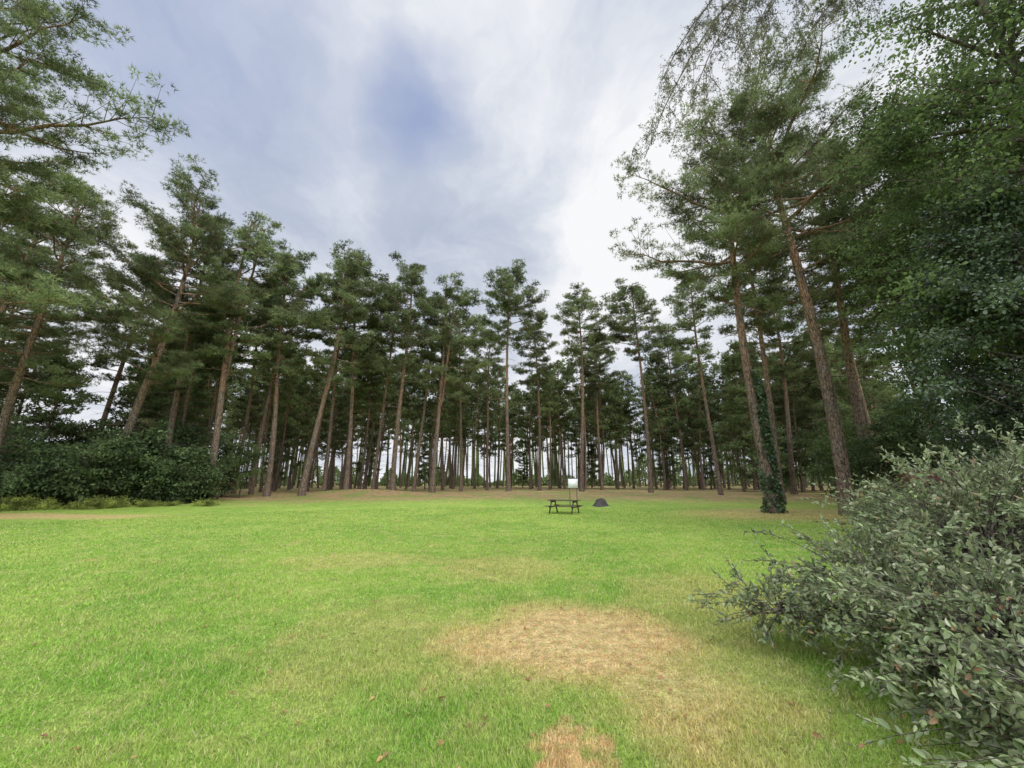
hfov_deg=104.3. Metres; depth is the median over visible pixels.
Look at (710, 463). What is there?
pine tree
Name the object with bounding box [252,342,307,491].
pine tree
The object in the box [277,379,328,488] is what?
pine tree
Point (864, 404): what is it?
pine tree
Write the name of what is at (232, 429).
pine tree
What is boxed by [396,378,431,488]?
pine tree
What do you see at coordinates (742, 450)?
pine tree
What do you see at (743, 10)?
larch tree
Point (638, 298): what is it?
pine tree
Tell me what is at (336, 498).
ground
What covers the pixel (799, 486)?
pine tree
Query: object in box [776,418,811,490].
understory tree
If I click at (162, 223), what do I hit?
pine tree
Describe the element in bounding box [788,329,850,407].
pine tree
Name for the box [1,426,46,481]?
shrub
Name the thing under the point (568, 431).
pine tree
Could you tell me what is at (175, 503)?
bracken
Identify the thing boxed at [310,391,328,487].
pine tree
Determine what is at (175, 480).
shrub
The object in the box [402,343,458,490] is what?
pine tree
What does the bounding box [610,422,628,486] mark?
pine tree
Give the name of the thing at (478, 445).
pine tree
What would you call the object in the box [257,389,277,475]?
pine tree
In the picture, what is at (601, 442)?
pine tree
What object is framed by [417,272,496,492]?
pine tree
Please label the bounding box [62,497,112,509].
bracken
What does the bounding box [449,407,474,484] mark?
pine tree
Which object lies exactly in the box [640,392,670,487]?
pine tree
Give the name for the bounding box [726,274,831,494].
pine tree
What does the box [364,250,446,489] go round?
pine tree
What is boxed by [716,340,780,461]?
pine tree
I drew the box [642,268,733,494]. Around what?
pine tree
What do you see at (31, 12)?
pine tree
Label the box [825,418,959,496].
understory tree
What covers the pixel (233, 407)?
pine tree
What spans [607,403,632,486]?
pine tree
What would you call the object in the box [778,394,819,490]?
pine tree
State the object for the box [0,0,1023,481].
sky
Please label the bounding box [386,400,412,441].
pine tree
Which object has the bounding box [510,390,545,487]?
pine tree
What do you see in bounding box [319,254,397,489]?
pine tree
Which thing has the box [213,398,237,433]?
pine tree
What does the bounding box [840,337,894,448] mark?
pine tree
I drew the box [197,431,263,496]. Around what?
understory tree
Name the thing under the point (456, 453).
pine tree
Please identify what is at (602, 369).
pine tree
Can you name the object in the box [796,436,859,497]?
understory tree
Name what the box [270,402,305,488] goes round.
pine tree
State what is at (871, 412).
understory tree
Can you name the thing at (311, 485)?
pine tree
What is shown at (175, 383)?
pine tree
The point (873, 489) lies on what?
shrub
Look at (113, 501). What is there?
bracken
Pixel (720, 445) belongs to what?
pine tree
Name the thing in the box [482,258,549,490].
pine tree
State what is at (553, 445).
pine tree
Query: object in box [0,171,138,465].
pine tree
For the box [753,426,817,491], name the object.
understory tree
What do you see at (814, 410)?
pine tree
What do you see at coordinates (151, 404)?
pine tree
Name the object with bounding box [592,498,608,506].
rock
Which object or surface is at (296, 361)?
pine tree
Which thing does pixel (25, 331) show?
pine tree
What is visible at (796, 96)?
pine tree
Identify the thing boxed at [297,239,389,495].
pine tree
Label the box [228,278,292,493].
pine tree
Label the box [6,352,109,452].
pine tree
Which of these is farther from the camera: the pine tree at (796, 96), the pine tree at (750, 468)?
the pine tree at (750, 468)
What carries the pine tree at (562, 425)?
on the ground at (336, 498)
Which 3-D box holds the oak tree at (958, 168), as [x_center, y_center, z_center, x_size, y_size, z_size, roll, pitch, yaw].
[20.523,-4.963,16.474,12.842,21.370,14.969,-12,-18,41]
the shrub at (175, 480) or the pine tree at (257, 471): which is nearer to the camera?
the shrub at (175, 480)
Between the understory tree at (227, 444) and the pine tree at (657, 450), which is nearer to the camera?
the understory tree at (227, 444)
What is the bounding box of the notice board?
[568,478,577,504]
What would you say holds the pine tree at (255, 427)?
on the ground at (336, 498)
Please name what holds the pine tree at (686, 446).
on the ground at (336, 498)
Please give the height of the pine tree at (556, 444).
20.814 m
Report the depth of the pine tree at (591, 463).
70.02 m
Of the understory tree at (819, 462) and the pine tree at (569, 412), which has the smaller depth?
the understory tree at (819, 462)
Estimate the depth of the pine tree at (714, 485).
69.64 m
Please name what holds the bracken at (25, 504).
on the ground at (336, 498)
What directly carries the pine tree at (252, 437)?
on the ground at (336, 498)
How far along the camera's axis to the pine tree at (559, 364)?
64.14 m
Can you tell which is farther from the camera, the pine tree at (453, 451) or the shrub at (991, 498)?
the pine tree at (453, 451)
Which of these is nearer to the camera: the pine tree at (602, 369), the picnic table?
the picnic table
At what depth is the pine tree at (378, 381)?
47.94 m
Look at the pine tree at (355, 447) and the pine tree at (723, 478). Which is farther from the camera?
the pine tree at (355, 447)
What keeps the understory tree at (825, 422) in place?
on the ground at (336, 498)
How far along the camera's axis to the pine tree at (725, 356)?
49.67 m
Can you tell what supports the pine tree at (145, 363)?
on the ground at (336, 498)
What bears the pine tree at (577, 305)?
on the ground at (336, 498)
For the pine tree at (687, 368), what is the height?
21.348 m
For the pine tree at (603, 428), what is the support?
on the ground at (336, 498)
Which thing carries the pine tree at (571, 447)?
on the ground at (336, 498)
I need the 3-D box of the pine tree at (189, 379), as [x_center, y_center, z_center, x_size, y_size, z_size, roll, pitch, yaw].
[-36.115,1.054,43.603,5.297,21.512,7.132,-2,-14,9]
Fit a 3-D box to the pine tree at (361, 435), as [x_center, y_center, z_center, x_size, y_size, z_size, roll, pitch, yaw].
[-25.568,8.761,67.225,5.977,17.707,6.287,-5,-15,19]
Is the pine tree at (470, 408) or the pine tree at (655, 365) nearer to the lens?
the pine tree at (655, 365)
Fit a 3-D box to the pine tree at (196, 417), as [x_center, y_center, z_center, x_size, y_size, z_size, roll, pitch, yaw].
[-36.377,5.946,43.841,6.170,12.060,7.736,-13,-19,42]
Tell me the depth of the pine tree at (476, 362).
49.87 m
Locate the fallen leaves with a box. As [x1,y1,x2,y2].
[5,518,931,767]
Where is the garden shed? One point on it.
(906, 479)
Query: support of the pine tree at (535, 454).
on the ground at (336, 498)
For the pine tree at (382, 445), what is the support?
on the ground at (336, 498)
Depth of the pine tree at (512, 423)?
77.63 m
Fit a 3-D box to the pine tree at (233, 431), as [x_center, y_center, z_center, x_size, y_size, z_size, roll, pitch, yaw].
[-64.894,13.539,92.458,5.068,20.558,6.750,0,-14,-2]
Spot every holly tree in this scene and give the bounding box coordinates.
[850,163,1023,501]
[895,297,1023,495]
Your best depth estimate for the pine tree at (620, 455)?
73.89 m
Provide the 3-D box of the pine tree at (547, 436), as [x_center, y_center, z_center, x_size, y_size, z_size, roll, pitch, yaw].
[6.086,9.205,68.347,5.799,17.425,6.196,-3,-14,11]
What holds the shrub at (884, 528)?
on the ground at (336, 498)
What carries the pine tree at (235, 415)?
on the ground at (336, 498)
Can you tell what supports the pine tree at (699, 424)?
on the ground at (336, 498)
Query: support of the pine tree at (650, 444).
on the ground at (336, 498)
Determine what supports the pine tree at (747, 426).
on the ground at (336, 498)
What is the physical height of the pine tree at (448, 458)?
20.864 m
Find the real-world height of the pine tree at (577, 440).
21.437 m
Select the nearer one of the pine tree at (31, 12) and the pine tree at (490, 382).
the pine tree at (31, 12)
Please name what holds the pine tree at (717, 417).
on the ground at (336, 498)
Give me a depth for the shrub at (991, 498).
5.75 m
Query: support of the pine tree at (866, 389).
on the ground at (336, 498)
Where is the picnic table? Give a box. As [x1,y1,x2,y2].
[546,499,582,514]
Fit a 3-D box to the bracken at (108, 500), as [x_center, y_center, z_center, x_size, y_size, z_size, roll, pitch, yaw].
[-24.705,7.247,24.349,2.773,1.010,2.335,-13,-19,42]
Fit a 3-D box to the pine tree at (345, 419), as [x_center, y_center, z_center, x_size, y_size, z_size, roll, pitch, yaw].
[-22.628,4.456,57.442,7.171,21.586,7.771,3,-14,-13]
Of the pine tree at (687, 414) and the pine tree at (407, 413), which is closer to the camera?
the pine tree at (407, 413)
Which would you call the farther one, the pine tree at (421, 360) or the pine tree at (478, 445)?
the pine tree at (478, 445)
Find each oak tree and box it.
[786,0,1023,399]
[811,0,1023,413]
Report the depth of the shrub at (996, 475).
8.09 m
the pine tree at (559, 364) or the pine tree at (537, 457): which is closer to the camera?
the pine tree at (559, 364)
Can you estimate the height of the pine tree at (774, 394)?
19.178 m
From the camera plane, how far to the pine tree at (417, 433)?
89.55 m
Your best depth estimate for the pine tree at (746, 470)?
83.89 m
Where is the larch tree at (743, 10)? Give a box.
[613,0,884,199]
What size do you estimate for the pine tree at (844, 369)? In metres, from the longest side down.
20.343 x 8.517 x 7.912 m
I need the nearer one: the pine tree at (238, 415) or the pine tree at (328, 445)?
the pine tree at (328, 445)
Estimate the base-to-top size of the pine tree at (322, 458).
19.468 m
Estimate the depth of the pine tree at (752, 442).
56.73 m
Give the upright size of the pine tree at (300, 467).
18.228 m
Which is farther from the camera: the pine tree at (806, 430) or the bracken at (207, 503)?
the pine tree at (806, 430)
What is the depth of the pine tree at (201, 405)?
40.31 m
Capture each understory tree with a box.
[37,415,124,456]
[140,414,212,465]
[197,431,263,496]
[221,442,273,497]
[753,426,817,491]
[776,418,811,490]
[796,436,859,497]
[804,419,893,493]
[807,419,880,489]
[811,411,892,493]
[814,407,884,491]
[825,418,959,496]
[845,434,894,488]
[856,397,989,479]
[876,388,994,469]
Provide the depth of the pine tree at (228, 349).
34.48 m
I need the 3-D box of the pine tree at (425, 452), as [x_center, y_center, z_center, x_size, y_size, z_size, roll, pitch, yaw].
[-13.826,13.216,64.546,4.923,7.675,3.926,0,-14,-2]
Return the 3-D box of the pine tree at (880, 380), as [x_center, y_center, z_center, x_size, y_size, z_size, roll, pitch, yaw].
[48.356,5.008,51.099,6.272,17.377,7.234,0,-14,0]
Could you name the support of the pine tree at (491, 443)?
on the ground at (336, 498)
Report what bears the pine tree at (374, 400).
on the ground at (336, 498)
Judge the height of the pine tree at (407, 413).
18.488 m
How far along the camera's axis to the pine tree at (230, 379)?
40.07 m
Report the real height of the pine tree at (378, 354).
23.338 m
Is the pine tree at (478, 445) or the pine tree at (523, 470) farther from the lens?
the pine tree at (478, 445)
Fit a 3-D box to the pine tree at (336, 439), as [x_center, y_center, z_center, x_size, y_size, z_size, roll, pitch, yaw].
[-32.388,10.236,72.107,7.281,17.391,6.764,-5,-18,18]
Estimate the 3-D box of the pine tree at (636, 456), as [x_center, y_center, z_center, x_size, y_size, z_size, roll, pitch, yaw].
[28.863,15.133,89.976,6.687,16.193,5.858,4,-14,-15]
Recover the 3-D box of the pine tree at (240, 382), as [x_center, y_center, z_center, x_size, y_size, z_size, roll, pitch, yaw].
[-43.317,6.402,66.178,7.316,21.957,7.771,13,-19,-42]
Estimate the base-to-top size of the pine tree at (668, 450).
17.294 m
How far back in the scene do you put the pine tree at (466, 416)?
65.46 m
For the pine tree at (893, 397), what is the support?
on the ground at (336, 498)
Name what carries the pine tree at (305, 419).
on the ground at (336, 498)
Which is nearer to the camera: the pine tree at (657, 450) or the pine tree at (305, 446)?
the pine tree at (657, 450)
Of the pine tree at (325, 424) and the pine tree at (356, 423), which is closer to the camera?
the pine tree at (325, 424)
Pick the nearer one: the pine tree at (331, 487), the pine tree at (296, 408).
the pine tree at (296, 408)
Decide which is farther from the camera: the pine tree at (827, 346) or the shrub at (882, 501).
the pine tree at (827, 346)
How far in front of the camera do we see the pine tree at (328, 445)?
41.66 m
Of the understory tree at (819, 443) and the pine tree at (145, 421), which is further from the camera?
the pine tree at (145, 421)
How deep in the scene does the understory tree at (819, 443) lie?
28.43 m
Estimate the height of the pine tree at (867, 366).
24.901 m
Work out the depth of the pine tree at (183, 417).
37.34 m
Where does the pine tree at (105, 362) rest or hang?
on the ground at (336, 498)
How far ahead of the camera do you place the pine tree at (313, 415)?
71.64 m
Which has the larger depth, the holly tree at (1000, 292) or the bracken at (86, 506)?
the bracken at (86, 506)
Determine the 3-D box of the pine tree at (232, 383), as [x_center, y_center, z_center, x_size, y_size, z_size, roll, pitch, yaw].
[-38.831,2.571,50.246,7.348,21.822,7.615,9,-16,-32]
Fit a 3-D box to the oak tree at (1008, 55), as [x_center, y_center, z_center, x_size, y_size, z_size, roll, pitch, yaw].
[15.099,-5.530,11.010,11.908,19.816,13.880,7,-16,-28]
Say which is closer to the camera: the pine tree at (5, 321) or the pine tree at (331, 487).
the pine tree at (5, 321)
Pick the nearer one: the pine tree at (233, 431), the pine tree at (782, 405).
the pine tree at (782, 405)
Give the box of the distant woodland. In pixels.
[82,419,977,486]
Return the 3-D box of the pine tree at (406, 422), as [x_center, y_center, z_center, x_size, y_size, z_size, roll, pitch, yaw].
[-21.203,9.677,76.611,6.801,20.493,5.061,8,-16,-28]
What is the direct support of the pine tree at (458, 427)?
on the ground at (336, 498)
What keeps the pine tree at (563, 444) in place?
on the ground at (336, 498)
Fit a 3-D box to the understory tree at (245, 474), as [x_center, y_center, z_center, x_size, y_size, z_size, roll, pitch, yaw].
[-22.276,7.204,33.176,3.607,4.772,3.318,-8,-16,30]
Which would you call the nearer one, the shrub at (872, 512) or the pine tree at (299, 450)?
the shrub at (872, 512)
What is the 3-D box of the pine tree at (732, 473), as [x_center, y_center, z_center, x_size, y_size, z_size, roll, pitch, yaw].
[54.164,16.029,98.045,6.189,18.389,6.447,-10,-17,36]
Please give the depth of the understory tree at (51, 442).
32.55 m
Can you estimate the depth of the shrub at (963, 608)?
3.07 m
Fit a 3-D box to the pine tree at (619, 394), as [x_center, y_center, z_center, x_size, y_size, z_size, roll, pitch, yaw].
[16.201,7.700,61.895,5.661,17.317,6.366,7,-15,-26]
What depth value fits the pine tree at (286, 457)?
51.17 m
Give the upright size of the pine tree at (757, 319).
24.525 m
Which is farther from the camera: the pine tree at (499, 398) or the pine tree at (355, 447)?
the pine tree at (355, 447)
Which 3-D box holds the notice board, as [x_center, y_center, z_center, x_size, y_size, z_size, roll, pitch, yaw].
[3.857,6.891,25.055,0.640,1.858,0.100,-1,-14,6]
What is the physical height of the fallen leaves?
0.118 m
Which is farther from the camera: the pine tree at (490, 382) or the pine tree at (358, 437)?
the pine tree at (358, 437)
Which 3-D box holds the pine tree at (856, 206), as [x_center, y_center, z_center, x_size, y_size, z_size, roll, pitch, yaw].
[27.035,-4.878,23.909,9.142,24.685,8.462,-13,-19,42]
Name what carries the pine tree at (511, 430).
on the ground at (336, 498)
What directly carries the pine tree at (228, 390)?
on the ground at (336, 498)
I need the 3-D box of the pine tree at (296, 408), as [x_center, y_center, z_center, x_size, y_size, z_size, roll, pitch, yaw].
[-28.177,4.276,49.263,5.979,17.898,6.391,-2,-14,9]
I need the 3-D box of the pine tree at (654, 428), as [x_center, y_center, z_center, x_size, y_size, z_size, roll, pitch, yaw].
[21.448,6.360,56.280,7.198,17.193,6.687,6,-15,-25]
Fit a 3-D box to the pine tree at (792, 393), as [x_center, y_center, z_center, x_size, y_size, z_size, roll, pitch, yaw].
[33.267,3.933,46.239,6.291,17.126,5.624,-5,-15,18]
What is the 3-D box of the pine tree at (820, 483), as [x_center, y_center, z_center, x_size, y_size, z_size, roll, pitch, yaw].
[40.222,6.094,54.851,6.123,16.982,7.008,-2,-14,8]
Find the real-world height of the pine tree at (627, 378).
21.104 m
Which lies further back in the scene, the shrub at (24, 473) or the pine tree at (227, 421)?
the pine tree at (227, 421)
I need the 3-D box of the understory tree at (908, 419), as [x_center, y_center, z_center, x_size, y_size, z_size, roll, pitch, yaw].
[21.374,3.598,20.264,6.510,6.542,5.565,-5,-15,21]
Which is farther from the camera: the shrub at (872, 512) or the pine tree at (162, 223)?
the pine tree at (162, 223)
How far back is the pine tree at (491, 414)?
75.25 m
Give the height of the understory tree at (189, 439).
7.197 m
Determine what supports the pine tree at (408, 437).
on the ground at (336, 498)
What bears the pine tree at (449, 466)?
on the ground at (336, 498)
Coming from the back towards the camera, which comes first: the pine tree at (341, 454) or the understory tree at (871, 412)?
the pine tree at (341, 454)
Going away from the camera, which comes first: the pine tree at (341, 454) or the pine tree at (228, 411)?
the pine tree at (228, 411)
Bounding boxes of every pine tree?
[0,0,192,339]
[0,113,52,327]
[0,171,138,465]
[0,204,146,413]
[0,248,79,406]
[0,349,86,441]
[0,371,35,430]
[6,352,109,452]
[52,359,181,452]
[68,152,276,498]
[73,240,171,442]
[116,399,152,427]
[120,352,170,428]
[128,202,251,454]
[128,356,168,427]
[137,318,217,440]
[147,338,204,436]
[152,389,228,464]
[161,314,233,444]
[170,279,243,457]
[170,330,243,433]
[183,209,308,499]
[190,380,247,445]
[194,275,262,462]
[204,364,237,410]
[207,365,240,415]
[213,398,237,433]
[222,412,243,452]
[224,412,242,440]
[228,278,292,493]
[228,361,282,488]
[229,383,244,485]
[231,377,264,444]
[235,238,336,496]
[236,273,330,494]
[239,378,271,486]
[240,409,265,469]
[242,368,273,488]
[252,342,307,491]
[255,423,268,486]
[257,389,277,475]
[259,368,304,488]
[260,416,303,485]
[262,353,313,490]
[263,348,311,489]
[269,366,323,489]
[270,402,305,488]
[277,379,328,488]
[295,434,324,470]
[296,413,312,487]
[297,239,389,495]
[297,352,344,490]
[301,392,326,468]
[302,428,324,477]
[308,283,373,490]
[309,383,331,487]
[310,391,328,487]
[315,383,364,489]
[318,394,348,486]
[318,428,338,482]
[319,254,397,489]
[320,394,340,486]
[323,356,349,488]
[332,428,347,475]
[335,345,385,489]
[336,364,377,488]
[336,400,364,439]
[336,421,362,486]
[344,407,366,469]
[346,343,399,488]
[346,348,393,488]
[347,399,374,487]
[352,433,385,488]
[359,343,393,488]
[359,372,403,488]
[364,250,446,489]
[364,282,420,488]
[375,386,411,488]
[378,352,422,461]
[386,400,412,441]
[391,386,417,487]
[393,403,426,486]
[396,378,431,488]
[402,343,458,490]
[404,290,460,491]
[405,400,433,486]
[408,355,465,489]
[413,442,439,488]
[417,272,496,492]
[436,367,470,488]
[436,417,452,476]
[438,309,492,491]
[444,419,462,486]
[446,382,473,488]
[446,396,467,487]
[447,381,482,481]
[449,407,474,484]
[451,427,468,486]
[453,369,497,488]
[461,329,509,489]
[462,405,475,486]
[468,403,502,486]
[471,398,504,480]
[475,386,500,487]
[478,364,518,487]
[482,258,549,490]
[494,415,510,486]
[498,404,526,477]
[501,404,521,455]
[502,384,523,487]
[510,371,552,488]
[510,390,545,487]
[511,319,559,490]
[512,452,531,487]
[525,402,537,486]
[530,367,570,489]
[532,389,566,481]
[532,390,562,488]
[532,426,547,484]
[540,359,577,488]
[544,380,574,487]
[549,389,572,488]
[551,282,620,491]
[553,426,569,486]
[557,354,598,489]
[560,397,575,479]
[562,402,593,487]
[567,385,593,483]
[567,409,580,477]
[572,407,591,476]
[576,443,602,487]
[577,390,613,468]
[578,332,621,489]
[584,369,635,482]
[586,384,634,487]
[586,406,610,469]
[595,277,662,492]
[598,381,637,489]
[607,397,627,487]
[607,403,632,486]
[608,82,822,513]
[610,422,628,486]
[611,370,640,488]
[621,381,665,488]
[625,420,651,486]
[635,372,689,489]
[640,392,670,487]
[640,416,653,486]
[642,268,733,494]
[643,351,675,489]
[646,330,688,489]
[650,385,676,488]
[650,430,682,489]
[663,390,698,488]
[665,391,694,486]
[666,429,686,486]
[667,370,717,489]
[668,353,713,489]
[671,376,714,488]
[680,417,696,486]
[683,195,798,503]
[685,421,728,488]
[689,0,972,515]
[691,375,725,479]
[692,401,715,488]
[702,415,729,480]
[704,361,737,489]
[707,401,768,491]
[708,389,735,487]
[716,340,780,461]
[717,340,773,489]
[719,362,763,489]
[721,395,749,488]
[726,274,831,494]
[729,448,737,485]
[734,434,749,486]
[735,394,760,488]
[737,121,897,490]
[740,418,789,483]
[755,351,805,489]
[757,351,799,490]
[769,348,816,491]
[773,400,800,488]
[778,376,823,489]
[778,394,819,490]
[783,382,852,492]
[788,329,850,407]
[792,218,889,492]
[793,335,855,438]
[798,414,812,487]
[804,125,973,445]
[812,333,908,423]
[833,225,940,428]
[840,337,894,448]
[854,120,991,395]
[859,364,902,473]
[868,375,910,450]
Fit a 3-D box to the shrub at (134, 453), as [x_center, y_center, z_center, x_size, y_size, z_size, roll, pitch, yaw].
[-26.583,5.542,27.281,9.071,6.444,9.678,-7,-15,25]
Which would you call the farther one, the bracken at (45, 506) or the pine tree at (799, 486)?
the pine tree at (799, 486)
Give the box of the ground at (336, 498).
[0,482,1001,767]
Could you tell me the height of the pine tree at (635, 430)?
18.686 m
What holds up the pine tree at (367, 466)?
on the ground at (336, 498)
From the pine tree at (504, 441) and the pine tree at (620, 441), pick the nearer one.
the pine tree at (620, 441)
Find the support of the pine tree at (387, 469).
on the ground at (336, 498)
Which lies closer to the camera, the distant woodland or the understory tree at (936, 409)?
the understory tree at (936, 409)
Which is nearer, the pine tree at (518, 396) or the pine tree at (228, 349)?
the pine tree at (228, 349)
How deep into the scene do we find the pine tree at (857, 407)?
27.95 m
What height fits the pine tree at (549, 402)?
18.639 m
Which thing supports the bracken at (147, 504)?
on the ground at (336, 498)
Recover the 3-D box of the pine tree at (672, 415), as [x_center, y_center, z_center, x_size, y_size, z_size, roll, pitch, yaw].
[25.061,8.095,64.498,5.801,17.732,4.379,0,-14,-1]
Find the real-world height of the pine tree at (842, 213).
25.938 m
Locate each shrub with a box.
[0,416,102,505]
[0,420,201,505]
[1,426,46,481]
[127,444,249,503]
[686,404,1023,767]
[828,476,933,549]
[838,476,978,561]
[838,479,927,523]
[857,479,998,570]
[857,482,930,511]
[928,446,1023,529]
[980,437,1021,541]
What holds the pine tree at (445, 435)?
on the ground at (336, 498)
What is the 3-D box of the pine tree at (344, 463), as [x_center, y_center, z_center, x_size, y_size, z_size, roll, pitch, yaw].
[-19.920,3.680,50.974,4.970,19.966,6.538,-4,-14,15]
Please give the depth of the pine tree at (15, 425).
31.92 m
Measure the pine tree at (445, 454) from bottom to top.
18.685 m
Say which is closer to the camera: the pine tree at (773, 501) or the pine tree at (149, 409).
the pine tree at (773, 501)
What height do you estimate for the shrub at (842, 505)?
1.987 m
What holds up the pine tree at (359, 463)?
on the ground at (336, 498)
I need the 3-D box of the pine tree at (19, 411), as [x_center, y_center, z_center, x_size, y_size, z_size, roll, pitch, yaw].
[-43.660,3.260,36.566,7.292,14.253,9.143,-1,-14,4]
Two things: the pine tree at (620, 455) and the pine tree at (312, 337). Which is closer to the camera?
the pine tree at (312, 337)
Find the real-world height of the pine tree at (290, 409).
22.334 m
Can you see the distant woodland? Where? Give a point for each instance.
(610, 481)
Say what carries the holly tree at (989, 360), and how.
on the ground at (336, 498)
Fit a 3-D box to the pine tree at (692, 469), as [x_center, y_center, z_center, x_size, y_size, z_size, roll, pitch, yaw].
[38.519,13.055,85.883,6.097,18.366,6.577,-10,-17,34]
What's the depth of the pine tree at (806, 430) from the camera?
75.63 m
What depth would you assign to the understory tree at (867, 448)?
23.61 m
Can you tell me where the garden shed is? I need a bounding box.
[894,470,993,504]
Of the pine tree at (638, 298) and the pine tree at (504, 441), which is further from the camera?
the pine tree at (504, 441)
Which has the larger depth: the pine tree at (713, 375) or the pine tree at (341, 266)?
the pine tree at (713, 375)
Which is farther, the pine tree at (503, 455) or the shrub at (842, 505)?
the pine tree at (503, 455)
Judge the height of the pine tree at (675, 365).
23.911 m
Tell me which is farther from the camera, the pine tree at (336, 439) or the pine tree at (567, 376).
the pine tree at (336, 439)
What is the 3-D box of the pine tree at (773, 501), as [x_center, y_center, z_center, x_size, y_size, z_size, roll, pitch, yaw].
[12.691,-5.876,23.854,11.473,26.556,11.311,-9,-16,32]
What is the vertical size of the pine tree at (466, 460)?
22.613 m
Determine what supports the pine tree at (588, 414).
on the ground at (336, 498)
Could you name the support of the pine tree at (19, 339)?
on the ground at (336, 498)
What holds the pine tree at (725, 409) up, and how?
on the ground at (336, 498)
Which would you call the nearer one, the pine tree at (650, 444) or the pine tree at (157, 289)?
the pine tree at (157, 289)
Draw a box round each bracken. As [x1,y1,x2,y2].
[0,493,60,510]
[33,501,64,509]
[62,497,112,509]
[82,494,129,508]
[92,495,138,508]
[134,499,159,506]
[162,500,184,505]
[190,498,221,506]
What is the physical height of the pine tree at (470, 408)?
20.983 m
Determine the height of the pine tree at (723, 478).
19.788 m
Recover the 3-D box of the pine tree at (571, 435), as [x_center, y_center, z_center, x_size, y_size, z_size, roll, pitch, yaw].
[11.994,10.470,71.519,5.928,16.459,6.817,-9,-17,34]
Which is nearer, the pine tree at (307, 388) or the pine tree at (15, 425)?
the pine tree at (15, 425)
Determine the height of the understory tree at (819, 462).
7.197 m
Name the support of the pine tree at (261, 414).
on the ground at (336, 498)
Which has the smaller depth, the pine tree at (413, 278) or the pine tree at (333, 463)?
the pine tree at (413, 278)
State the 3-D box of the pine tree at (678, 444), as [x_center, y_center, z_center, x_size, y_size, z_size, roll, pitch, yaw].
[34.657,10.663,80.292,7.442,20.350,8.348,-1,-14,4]
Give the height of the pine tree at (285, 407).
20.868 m
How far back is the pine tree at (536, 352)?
55.05 m

